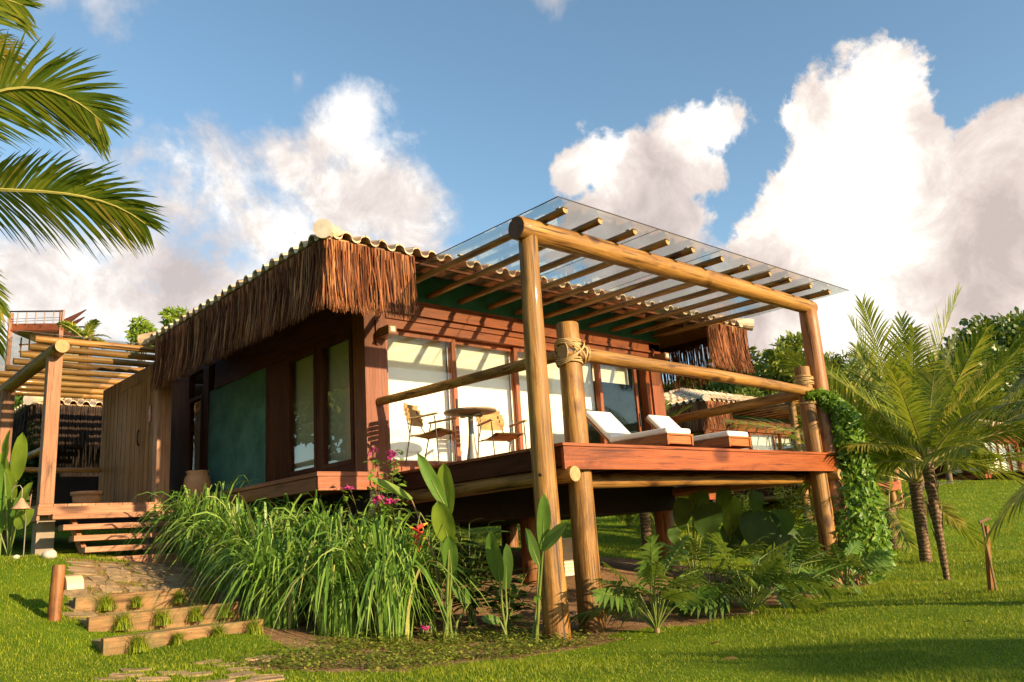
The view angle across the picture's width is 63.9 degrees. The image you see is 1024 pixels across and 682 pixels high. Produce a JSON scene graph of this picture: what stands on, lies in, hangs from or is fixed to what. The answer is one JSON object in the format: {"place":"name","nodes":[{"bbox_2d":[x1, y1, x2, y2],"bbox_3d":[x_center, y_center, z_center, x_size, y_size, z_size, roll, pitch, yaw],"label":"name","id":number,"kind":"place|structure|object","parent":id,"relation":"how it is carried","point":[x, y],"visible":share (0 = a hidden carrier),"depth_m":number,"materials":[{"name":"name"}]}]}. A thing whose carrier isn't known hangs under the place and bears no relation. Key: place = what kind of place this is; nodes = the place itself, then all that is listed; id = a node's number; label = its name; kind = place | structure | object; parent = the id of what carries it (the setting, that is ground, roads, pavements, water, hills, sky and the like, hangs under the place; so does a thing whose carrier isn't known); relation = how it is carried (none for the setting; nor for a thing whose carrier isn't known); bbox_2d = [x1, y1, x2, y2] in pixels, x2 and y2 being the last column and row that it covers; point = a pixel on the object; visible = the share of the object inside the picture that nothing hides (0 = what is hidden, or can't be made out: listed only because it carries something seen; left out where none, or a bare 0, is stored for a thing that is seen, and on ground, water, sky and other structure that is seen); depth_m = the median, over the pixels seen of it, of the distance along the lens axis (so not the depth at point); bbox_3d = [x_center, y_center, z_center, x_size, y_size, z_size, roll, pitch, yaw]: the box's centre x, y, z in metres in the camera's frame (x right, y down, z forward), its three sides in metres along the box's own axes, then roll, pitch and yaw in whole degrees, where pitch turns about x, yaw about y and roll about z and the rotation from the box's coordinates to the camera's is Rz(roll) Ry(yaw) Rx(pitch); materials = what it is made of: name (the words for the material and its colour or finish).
{"place":"outdoors","nodes":[
{"label":"outdoors","id":0,"kind":"place"},
{"bbox_2d":[62,561,317,681],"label":"path","id":1,"kind":"structure","parent":0,"point":[114,572],"depth_m":10.19,"materials":[{"name":"stone"}]},
{"bbox_2d":[120,593,145,607],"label":"grass tuft","id":2,"kind":"object","parent":1,"relation":"on","point":[136,602],"visible":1,"depth_m":9.53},
{"bbox_2d":[73,585,216,611],"bbox_3d":[-4.317,3.105,9.742,1.620,0.270,0.090,8,-18,-42],"label":"timber edging","id":3,"kind":"object","parent":1,"relation":"on","point":[154,598],"visible":0.45,"depth_m":9.71,"materials":[{"name":"wood"}]},
{"bbox_2d":[0,443,1023,681],"bbox_3d":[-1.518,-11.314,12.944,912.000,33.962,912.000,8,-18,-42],"label":"ground","id":4,"kind":"structure","parent":0,"point":[63,544],"depth_m":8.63,"materials":[{"name":"plant"}]},
{"bbox_2d":[0,430,33,556],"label":"canna plant","id":5,"kind":"object","parent":4,"relation":"on","point":[12,520],"visible":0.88,"depth_m":11.56,"materials":[{"name":"green plant"}]},
{"bbox_2d":[10,485,30,556],"bbox_3d":[-6.743,2.512,11.240,0.250,1.069,0.265,8,-18,-42],"label":"cone garden lamp","id":6,"kind":"object","parent":4,"relation":"on","point":[21,504],"visible":0.98,"depth_m":11.29,"materials":[{"name":"beige metal"}]},
{"bbox_2d":[10,395,40,506],"bbox_3d":[-13.064,3.165,22.650,3.753,3.962,4.192,7,-18,-39],"label":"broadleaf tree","id":7,"kind":"object","parent":4,"relation":"on","point":[25,479],"visible":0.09,"depth_m":21.93,"materials":[{"name":"green plant"}]},
{"bbox_2d":[4,309,94,505],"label":"timber lookout","id":8,"kind":"object","parent":4,"relation":"on","point":[29,331],"visible":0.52,"depth_m":42.14,"materials":[{"name":"wood"}]},
{"bbox_2d":[47,565,83,621],"bbox_3d":[-4.744,2.719,8.708,0.317,0.678,0.173,8,-18,-42],"label":"path bollard light","id":9,"kind":"object","parent":4,"relation":"on","point":[60,582],"visible":0.77,"depth_m":8.66,"materials":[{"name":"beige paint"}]},
{"bbox_2d":[55,319,111,382],"bbox_3d":[-19.663,3.321,37.377,2.321,9.069,2.300,-2,-14,-7],"label":"coconut palm","id":10,"kind":"object","parent":4,"relation":"on","point":[87,332],"visible":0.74,"depth_m":38.01,"materials":[{"name":"green plant"}]},
{"bbox_2d":[0,0,169,360],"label":"coconut palm","id":11,"kind":"object","parent":4,"relation":"on","point":[74,109],"visible":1,"depth_m":6.64,"materials":[{"name":"green plant"}]},
{"bbox_2d":[11,396,165,528],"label":"thatched outbuilding","id":12,"kind":"structure","parent":4,"relation":"on","point":[79,434],"depth_m":19.68,"materials":[{"name":"wood"}]},
{"bbox_2d":[90,591,118,611],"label":"grass tuft","id":13,"kind":"object","parent":4,"relation":"on","point":[106,603],"visible":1,"depth_m":9.29,"materials":[{"name":"plant"}]},
{"bbox_2d":[0,335,220,561],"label":"entrance porch","id":14,"kind":"object","parent":4,"relation":"on","point":[135,454],"visible":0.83,"depth_m":14.65,"materials":[{"name":"wood"}]},
{"bbox_2d":[70,491,102,503],"bbox_3d":[-7.850,2.957,15.130,0.540,0.345,0.540,8,-18,-42],"label":"terracotta planter","id":15,"kind":"object","parent":14,"relation":"on","point":[86,497],"visible":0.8,"depth_m":14.95,"materials":[{"name":"wood"}]},
{"bbox_2d":[116,381,144,502],"bbox_3d":[-7.314,2.022,15.702,0.146,2.320,1.327,8,-18,-42],"label":"door","id":16,"kind":"structure","parent":14,"relation":"in","point":[129,472],"depth_m":15.68,"materials":[{"name":"brown wood"}]},
{"bbox_2d":[111,608,148,630],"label":"grass tuft","id":17,"kind":"object","parent":4,"relation":"on","point":[123,624],"visible":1,"depth_m":8.57,"materials":[{"name":"plant"}]},
{"bbox_2d":[123,629,154,653],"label":"grass tuft","id":18,"kind":"object","parent":4,"relation":"on","point":[138,645],"visible":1,"depth_m":7.90,"materials":[{"name":"plant"}]},
{"bbox_2d":[124,315,158,367],"bbox_3d":[-10.585,2.344,23.299,1.023,6.300,1.095,2,-15,-23],"label":"slender tree","id":19,"kind":"object","parent":4,"relation":"on","point":[137,328],"visible":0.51,"depth_m":23.71,"materials":[{"name":"green plant"}]},
{"bbox_2d":[69,600,237,649],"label":"path treads","id":20,"kind":"object","parent":4,"relation":"on","point":[97,642],"visible":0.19,"depth_m":8.82,"materials":[{"name":"wood"}]},
{"bbox_2d":[170,587,191,603],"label":"grass tuft","id":21,"kind":"object","parent":20,"relation":"on","point":[180,598],"visible":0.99,"depth_m":9.86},
{"bbox_2d":[181,603,206,621],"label":"grass tuft","id":22,"kind":"object","parent":20,"relation":"on","point":[195,614],"visible":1,"depth_m":9.08,"materials":[{"name":"plant"}]},
{"bbox_2d":[189,583,223,600],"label":"grass tuft","id":23,"kind":"object","parent":20,"relation":"on","point":[206,595],"visible":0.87,"depth_m":10.08,"materials":[{"name":"plant"}]},
{"bbox_2d":[209,601,239,618],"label":"grass tuft","id":24,"kind":"object","parent":20,"relation":"on","point":[229,614],"visible":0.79,"depth_m":9.29,"materials":[{"name":"plant"}]},
{"bbox_2d":[143,604,175,625],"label":"grass tuft","id":25,"kind":"object","parent":4,"relation":"on","point":[161,616],"visible":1,"depth_m":8.82,"materials":[{"name":"plant"}]},
{"bbox_2d":[86,601,239,631],"bbox_3d":[-3.779,3.069,8.990,1.620,0.255,0.090,8,-18,-42],"label":"timber edging","id":26,"kind":"object","parent":4,"relation":"on","point":[143,620],"visible":0.47,"depth_m":8.93,"materials":[{"name":"wood"}]},
{"bbox_2d":[157,305,188,329],"bbox_3d":[-9.972,2.252,24.192,1.115,6.865,1.193,-4,-14,-1],"label":"slender tree","id":27,"kind":"object","parent":4,"relation":"on","point":[175,313],"visible":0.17,"depth_m":24.69,"materials":[{"name":"green plant"}]},
{"bbox_2d":[158,628,193,646],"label":"grass tuft","id":28,"kind":"object","parent":4,"relation":"on","point":[178,638],"visible":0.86,"depth_m":8.15,"materials":[{"name":"plant"}]},
{"bbox_2d":[100,619,262,655],"bbox_3d":[-3.305,3.052,8.340,1.620,0.255,0.090,8,-18,-42],"label":"timber edging","id":29,"kind":"object","parent":4,"relation":"on","point":[116,645],"visible":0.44,"depth_m":8.16,"materials":[{"name":"wood"}]},
{"bbox_2d":[113,480,252,564],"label":"ornamental grass","id":30,"kind":"object","parent":4,"relation":"on","point":[176,512],"depth_m":12.82,"materials":[{"name":"plant"}]},
{"bbox_2d":[118,475,259,575],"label":"ornamental grass","id":31,"kind":"object","parent":4,"relation":"on","point":[207,505],"depth_m":12.12,"materials":[{"name":"plant"}]},
{"bbox_2d":[202,621,232,637],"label":"grass tuft","id":32,"kind":"object","parent":4,"relation":"on","point":[219,632],"visible":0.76,"depth_m":8.43,"materials":[{"name":"plant"}]},
{"bbox_2d":[152,493,299,595],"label":"ornamental grass","id":33,"kind":"object","parent":4,"relation":"on","point":[209,534],"depth_m":11.11,"materials":[{"name":"plant"}]},
{"bbox_2d":[158,492,329,618],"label":"ornamental grass","id":34,"kind":"object","parent":4,"relation":"on","point":[258,521],"depth_m":10.31,"materials":[{"name":"plant"}]},
{"bbox_2d":[238,614,269,634],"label":"grass tuft","id":35,"kind":"object","parent":4,"relation":"on","point":[252,630],"visible":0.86,"depth_m":8.68,"materials":[{"name":"plant"}]},
{"bbox_2d":[193,517,339,628],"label":"ornamental grass","id":36,"kind":"object","parent":4,"relation":"on","point":[270,551],"depth_m":9.31,"materials":[{"name":"plant"}]},
{"bbox_2d":[193,489,371,611],"bbox_3d":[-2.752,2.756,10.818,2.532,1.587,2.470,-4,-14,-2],"label":"ornamental grass","id":37,"kind":"object","parent":4,"relation":"on","point":[305,519],"depth_m":10.64,"materials":[{"name":"plant"}]},
{"bbox_2d":[222,515,442,645],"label":"ornamental grass","id":38,"kind":"object","parent":4,"relation":"on","point":[325,628],"depth_m":9.01,"materials":[{"name":"plant"}]},
{"bbox_2d":[216,495,476,636],"bbox_3d":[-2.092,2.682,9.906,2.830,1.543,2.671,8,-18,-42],"label":"ornamental grass","id":39,"kind":"object","parent":4,"relation":"on","point":[332,524],"depth_m":9.55,"materials":[{"name":"plant"}]},
{"bbox_2d":[333,447,410,546],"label":"bougainvillea","id":40,"kind":"object","parent":4,"relation":"on","point":[389,500],"visible":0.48,"depth_m":10.13,"materials":[{"name":"green plant"}]},
{"bbox_2d":[270,510,505,644],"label":"ornamental grass","id":41,"kind":"object","parent":4,"relation":"on","point":[408,566],"depth_m":8.88,"materials":[{"name":"plant"}]},
{"bbox_2d":[374,510,439,627],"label":"ginger plant","id":42,"kind":"object","parent":4,"relation":"on","point":[417,624],"visible":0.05,"depth_m":10.09,"materials":[{"name":"green plant"}]},
{"bbox_2d":[370,453,469,639],"bbox_3d":[-1.001,2.295,8.968,0.974,2.059,0.716,-8,-14,15],"label":"heliconia","id":43,"kind":"object","parent":4,"relation":"on","point":[440,484],"visible":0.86,"depth_m":8.89,"materials":[{"name":"green plant"}]},
{"bbox_2d":[410,512,441,586],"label":"heliconia flower","id":44,"kind":"object","parent":43,"relation":"attached to","point":[418,528],"visible":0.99,"depth_m":8.95,"materials":[{"name":"plant"}]},
{"bbox_2d":[230,623,630,673],"bbox_3d":[-0.805,2.975,8.140,3.849,0.370,2.375,8,-18,-42],"label":"ground cover","id":45,"kind":"object","parent":4,"relation":"on","point":[398,643],"visible":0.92,"depth_m":7.83,"materials":[{"name":"green plant"}]},
{"bbox_2d":[389,529,479,635],"bbox_3d":[-1.036,2.832,9.572,1.146,1.195,1.213,8,-18,-42],"label":"ginger plant","id":46,"kind":"object","parent":4,"relation":"on","point":[423,617],"visible":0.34,"depth_m":9.39,"materials":[{"name":"green plant"}]},
{"bbox_2d":[137,219,755,584],"bbox_3d":[-1.385,2.416,16.061,10.118,7.191,8.682,8,-18,-42],"label":"bungalow","id":47,"kind":"object","parent":4,"relation":"on","point":[291,385],"visible":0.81,"depth_m":13.11,"materials":[{"name":"brown wood"}]},
{"bbox_2d":[187,394,202,470],"bbox_3d":[-6.087,2.156,15.914,0.160,2.162,0.680,8,-18,-42],"label":"window","id":48,"kind":"structure","parent":47,"relation":"in","point":[197,415],"depth_m":16.14,"materials":[{"name":"clear glass"}]},
{"bbox_2d":[183,470,210,496],"bbox_3d":[-5.579,2.568,14.545,0.470,0.520,0.470,8,-18,-42],"label":"clay jar","id":49,"kind":"object","parent":47,"relation":"on","point":[196,480],"visible":0.67,"depth_m":14.39,"materials":[{"name":"ceramic"}]},
{"bbox_2d":[287,346,316,476],"bbox_3d":[-3.248,1.235,12.910,0.160,2.162,0.930,8,-18,-42],"label":"window","id":50,"kind":"structure","parent":47,"relation":"in","point":[301,414],"depth_m":13.09,"materials":[{"name":"clear glass"}]},
{"bbox_2d":[319,331,354,469],"bbox_3d":[-2.541,1.005,12.161,0.160,2.162,0.920,8,-18,-42],"label":"window","id":51,"kind":"structure","parent":47,"relation":"in","point":[337,440],"depth_m":12.33,"materials":[{"name":"clear glass"}]},
{"bbox_2d":[375,320,398,344],"bbox_3d":[-1.808,-0.151,11.841,0.185,0.370,0.320,8,-18,-42],"label":"wall lamp","id":52,"kind":"object","parent":47,"relation":"attached to","point":[386,332],"visible":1,"depth_m":11.81,"materials":[{"name":"brown glass"}]},
{"bbox_2d":[386,330,460,470],"bbox_3d":[-1.403,0.919,12.396,1.365,2.098,0.230,8,-18,-42],"label":"sliding door","id":53,"kind":"structure","parent":47,"relation":"in","point":[414,360],"depth_m":12.55,"materials":[{"name":"clear glass"}]},
{"bbox_2d":[445,340,518,460],"bbox_3d":[-0.456,1.069,13.286,1.410,2.098,0.170,8,-18,-42],"label":"sliding door","id":54,"kind":"structure","parent":47,"relation":"in","point":[471,357],"depth_m":13.42,"materials":[{"name":"clear glass"}]},
{"bbox_2d":[507,347,588,450],"bbox_3d":[0.654,1.223,14.246,1.680,2.098,0.230,8,-18,-42],"label":"sliding door","id":55,"kind":"structure","parent":47,"relation":"in","point":[520,383],"depth_m":14.11,"materials":[{"name":"clear glass"}]},
{"bbox_2d":[582,363,602,443],"bbox_3d":[1.410,1.345,14.965,0.580,2.098,0.170,8,-18,-42],"label":"sliding door","id":56,"kind":"structure","parent":47,"relation":"in","point":[588,383],"depth_m":15.22,"materials":[{"name":"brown glass"}]},
{"bbox_2d":[590,363,641,443],"bbox_3d":[1.999,1.422,15.456,1.120,2.098,0.230,8,-18,-42],"label":"sliding door","id":57,"kind":"structure","parent":47,"relation":"in","point":[604,373],"depth_m":15.73,"materials":[{"name":"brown glass"}]},
{"bbox_2d":[651,348,670,360],"bbox_3d":[2.942,0.307,16.174,0.185,0.370,0.320,8,-18,-42],"label":"wall lamp","id":58,"kind":"object","parent":47,"relation":"attached to","point":[664,356],"visible":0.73,"depth_m":16.10,"materials":[{"name":"brown glass"}]},
{"bbox_2d":[432,518,508,626],"bbox_3d":[-0.585,2.813,9.926,1.044,1.295,1.146,-9,-14,18],"label":"ginger plant","id":59,"kind":"object","parent":4,"relation":"on","point":[475,566],"visible":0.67,"depth_m":9.86,"materials":[{"name":"green plant"}]},
{"bbox_2d":[481,531,512,636],"bbox_3d":[-0.130,2.668,8.860,0.416,1.211,0.318,8,-18,-42],"label":"heliconia","id":60,"kind":"object","parent":4,"relation":"on","point":[501,568],"visible":0.84,"depth_m":8.87,"materials":[{"name":"green plant"}]},
{"bbox_2d":[463,563,536,629],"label":"ginger plant","id":61,"kind":"object","parent":4,"relation":"on","point":[512,604],"visible":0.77,"depth_m":9.60,"materials":[{"name":"green plant"}]},
{"bbox_2d":[525,493,565,644],"bbox_3d":[0.300,2.374,8.421,0.238,1.570,0.706,4,-16,-31],"label":"heliconia","id":62,"kind":"object","parent":4,"relation":"on","point":[548,538],"visible":0.89,"depth_m":8.40,"materials":[{"name":"green plant"}]},
{"bbox_2d":[562,537,573,575],"bbox_3d":[1.054,3.862,14.578,0.760,0.720,0.315,8,-18,-42],"label":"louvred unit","id":63,"kind":"object","parent":4,"relation":"on","point":[568,556],"visible":0.27,"depth_m":14.33,"materials":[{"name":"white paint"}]},
{"bbox_2d":[376,321,843,633],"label":"terrace deck","id":64,"kind":"structure","parent":4,"relation":"on","point":[584,467],"depth_m":10.65,"materials":[{"name":"wood"}]},
{"bbox_2d":[403,402,456,466],"bbox_3d":[-1.139,1.261,11.159,0.624,0.880,0.645,-9,-14,19],"label":"slatted armchair","id":65,"kind":"object","parent":64,"relation":"on","point":[413,415],"visible":0.98,"depth_m":11.19,"materials":[{"name":"brown wood"}]},
{"bbox_2d":[443,406,496,458],"bbox_3d":[-0.560,1.339,11.379,0.750,0.750,0.750,8,-18,-42],"label":"round table","id":66,"kind":"object","parent":64,"relation":"on","point":[470,413],"visible":0.85,"depth_m":11.31,"materials":[{"name":"wood"}]},
{"bbox_2d":[476,411,527,455],"bbox_3d":[-0.185,1.421,12.092,0.645,0.880,0.624,5,-16,-34],"label":"slatted armchair","id":67,"kind":"object","parent":64,"relation":"on","point":[492,422],"visible":0.88,"depth_m":12.18,"materials":[{"name":"brown wood"}]},
{"bbox_2d":[586,411,693,446],"bbox_3d":[1.929,1.527,13.350,0.660,0.974,1.958,8,-18,-42],"label":"sun lounger","id":68,"kind":"object","parent":64,"relation":"on","point":[609,427],"visible":0.67,"depth_m":12.94,"materials":[{"name":"white fabric"}]},
{"bbox_2d":[645,415,751,448],"bbox_3d":[3.130,1.689,14.365,0.660,0.974,1.958,8,-18,-42],"label":"sun lounger","id":69,"kind":"object","parent":64,"relation":"on","point":[732,439],"visible":0.45,"depth_m":13.77,"materials":[{"name":"white fabric"}]},
{"bbox_2d":[415,196,861,641],"bbox_3d":[2.096,1.779,12.549,7.442,5.516,3.702,8,-18,-42],"label":"pergola","id":70,"kind":"object","parent":4,"relation":"on","point":[533,237],"visible":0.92,"depth_m":11.32,"materials":[{"name":"wood"},{"name":"glass"}]},
{"bbox_2d":[570,534,721,632],"bbox_3d":[1.480,2.714,9.021,1.827,1.139,1.805,8,-18,-42],"label":"philodendron","id":71,"kind":"object","parent":4,"relation":"on","point":[620,603],"visible":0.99,"depth_m":8.80,"materials":[{"name":"green plant"}]},
{"bbox_2d":[617,399,703,550],"bbox_3d":[3.271,3.152,19.474,3.989,3.851,3.830,8,-18,-42],"label":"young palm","id":72,"kind":"object","parent":4,"relation":"on","point":[645,525],"visible":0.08,"depth_m":19.08,"materials":[{"name":"green plant"}]},
{"bbox_2d":[667,490,722,575],"bbox_3d":[3.140,3.350,14.095,0.940,1.532,0.513,-3,-14,-5],"label":"elephant ear","id":73,"kind":"object","parent":4,"relation":"on","point":[702,510],"visible":0.88,"depth_m":14.07},
{"bbox_2d":[641,533,773,615],"bbox_3d":[2.458,3.037,10.548,1.865,1.049,1.804,8,-18,-42],"label":"philodendron","id":74,"kind":"object","parent":4,"relation":"on","point":[696,549],"visible":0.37,"depth_m":10.50,"materials":[{"name":"green plant"}]},
{"bbox_2d":[684,364,730,393],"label":"broadleaf tree","id":75,"kind":"object","parent":4,"relation":"on","point":[704,387],"visible":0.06,"depth_m":56.31,"materials":[{"name":"green plant"}]},
{"bbox_2d":[419,566,1011,680],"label":"fallen leaves","id":76,"kind":"object","parent":4,"relation":"on","point":[714,642],"depth_m":7.79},
{"bbox_2d":[716,488,743,576],"bbox_3d":[4.018,3.451,14.822,0.512,1.579,0.533,-10,-15,24],"label":"elephant ear","id":77,"kind":"object","parent":4,"relation":"on","point":[733,512],"visible":0.77,"depth_m":14.86},
{"bbox_2d":[664,387,802,501],"bbox_3d":[7.229,5.639,32.051,10.118,7.191,8.683,8,-18,-42],"label":"bungalow","id":78,"kind":"object","parent":4,"relation":"on","point":[701,399],"visible":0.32,"depth_m":28.65,"materials":[{"name":"brown wood"}]},
{"bbox_2d":[748,432,775,486],"bbox_3d":[9.268,4.446,30.236,1.680,2.098,0.230,8,-18,-42],"label":"sliding door","id":79,"kind":"structure","parent":78,"relation":"in","point":[757,441],"depth_m":30.57,"materials":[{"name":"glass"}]},
{"bbox_2d":[713,386,764,396],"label":"broadleaf tree","id":80,"kind":"object","parent":4,"relation":"on","point":[752,391],"visible":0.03,"depth_m":45.05,"materials":[{"name":"green plant"}]},
{"bbox_2d":[671,533,843,620],"bbox_3d":[2.799,2.830,9.824,1.850,1.115,1.948,8,-18,-42],"label":"philodendron","id":81,"kind":"object","parent":4,"relation":"on","point":[749,602],"visible":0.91,"depth_m":9.58,"materials":[{"name":"green plant"}]},
{"bbox_2d":[739,490,799,572],"bbox_3d":[4.555,3.403,14.408,1.106,1.592,0.360,-2,-14,-9],"label":"elephant ear","id":82,"kind":"object","parent":4,"relation":"on","point":[755,524],"visible":0.84,"depth_m":14.40},
{"bbox_2d":[705,330,850,396],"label":"broadleaf tree","id":83,"kind":"object","parent":4,"relation":"on","point":[769,368],"visible":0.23,"depth_m":49.59,"materials":[{"name":"green plant"}]},
{"bbox_2d":[716,523,854,608],"bbox_3d":[3.631,3.098,11.218,1.645,1.138,1.710,8,-18,-42],"label":"philodendron","id":84,"kind":"object","parent":4,"relation":"on","point":[793,556],"visible":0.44,"depth_m":10.99,"materials":[{"name":"green plant"}]},
{"bbox_2d":[766,486,806,512],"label":"ginger plant","id":85,"kind":"object","parent":4,"relation":"on","point":[787,506],"visible":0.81,"depth_m":25.01,"materials":[{"name":"green plant"}]},
{"bbox_2d":[730,435,901,520],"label":"terrace deck","id":86,"kind":"structure","parent":4,"relation":"on","point":[893,495],"depth_m":26.39,"materials":[{"name":"wood"}]},
{"bbox_2d":[732,395,905,522],"bbox_3d":[10.710,5.002,28.539,7.442,5.516,3.702,8,-18,-42],"label":"pergola","id":87,"kind":"object","parent":4,"relation":"on","point":[777,413],"visible":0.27,"depth_m":28.48,"materials":[{"name":"wood"}]},
{"bbox_2d":[791,539,906,594],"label":"philodendron","id":88,"kind":"object","parent":4,"relation":"on","point":[851,555],"visible":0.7,"depth_m":12.01,"materials":[{"name":"green plant"}]},
{"bbox_2d":[803,386,897,584],"bbox_3d":[5.568,2.384,13.592,1.135,3.289,1.120,-9,-14,19],"label":"climbing vine","id":89,"kind":"object","parent":4,"relation":"on","point":[844,415],"visible":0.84,"depth_m":13.37,"materials":[{"name":"green plant"}]},
{"bbox_2d":[824,348,879,382],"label":"broadleaf tree","id":90,"kind":"object","parent":4,"relation":"on","point":[836,361],"visible":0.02,"depth_m":49.24,"materials":[{"name":"green plant"}]},
{"bbox_2d":[832,362,875,396],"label":"broadleaf tree","id":91,"kind":"object","parent":4,"relation":"on","point":[841,371],"visible":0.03,"depth_m":46.56,"materials":[{"name":"green plant"}]},
{"bbox_2d":[719,283,1023,563],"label":"coconut palm","id":92,"kind":"object","parent":4,"relation":"on","point":[903,362],"visible":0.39,"depth_m":16.89,"materials":[{"name":"green plant"}]},
{"bbox_2d":[782,432,996,552],"bbox_3d":[9.253,3.932,21.072,5.212,4.465,5.338,8,-18,-42],"label":"short palm","id":93,"kind":"object","parent":4,"relation":"on","point":[901,540],"visible":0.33,"depth_m":20.38,"materials":[{"name":"green plant"}]},
{"bbox_2d":[792,357,1023,580],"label":"coconut palm","id":94,"kind":"object","parent":4,"relation":"on","point":[920,437],"visible":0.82,"depth_m":13.96,"materials":[{"name":"green plant"}]},
{"bbox_2d":[876,420,1023,479],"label":"bungalow","id":95,"kind":"object","parent":4,"relation":"on","point":[984,475],"visible":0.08,"depth_m":52.98,"materials":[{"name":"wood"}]},
{"bbox_2d":[929,362,986,483],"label":"broadleaf tree","id":96,"kind":"object","parent":4,"relation":"on","point":[949,476],"depth_m":48.39,"materials":[{"name":"green plant"}]},
{"bbox_2d":[917,341,1023,442],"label":"broadleaf tree","id":97,"kind":"object","parent":4,"relation":"on","point":[1011,382],"visible":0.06,"depth_m":58.49,"materials":[{"name":"green plant"}]},
{"bbox_2d":[935,365,1023,551],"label":"coconut palm","id":98,"kind":"object","parent":4,"relation":"on","point":[1016,500],"visible":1,"depth_m":8.47,"materials":[{"name":"green plant"}]},
{"bbox_2d":[939,313,1023,467],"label":"broadleaf tree","id":99,"kind":"object","parent":4,"relation":"on","point":[1005,333],"visible":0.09,"depth_m":63.89,"materials":[{"name":"green plant"}]},
{"bbox_2d":[978,517,997,591],"bbox_3d":[5.923,2.721,10.162,0.154,1.065,0.468,-9,-14,19],"label":"wooden stake","id":100,"kind":"object","parent":4,"relation":"on","point":[991,582],"visible":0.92,"depth_m":10.23,"materials":[{"name":"brown wood"}]},
{"bbox_2d":[0,0,1023,383],"label":"sky","id":101,"kind":"structure","parent":0,"point":[875,148],"materials":[{"name":"blue"}]},
{"bbox_2d":[597,486,715,537],"bbox_3d":[3.901,3.756,21.890,3.898,3.164,4.174,8,-18,-42],"label":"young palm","id":102,"kind":"object","parent":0,"point":[638,522],"visible":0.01,"depth_m":20.78,"materials":[{"name":"green plant"}]},
{"bbox_2d":[792,497,819,548],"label":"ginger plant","id":103,"kind":"object","parent":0,"point":[816,538],"visible":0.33,"depth_m":19.08,"materials":[{"name":"green plant"}]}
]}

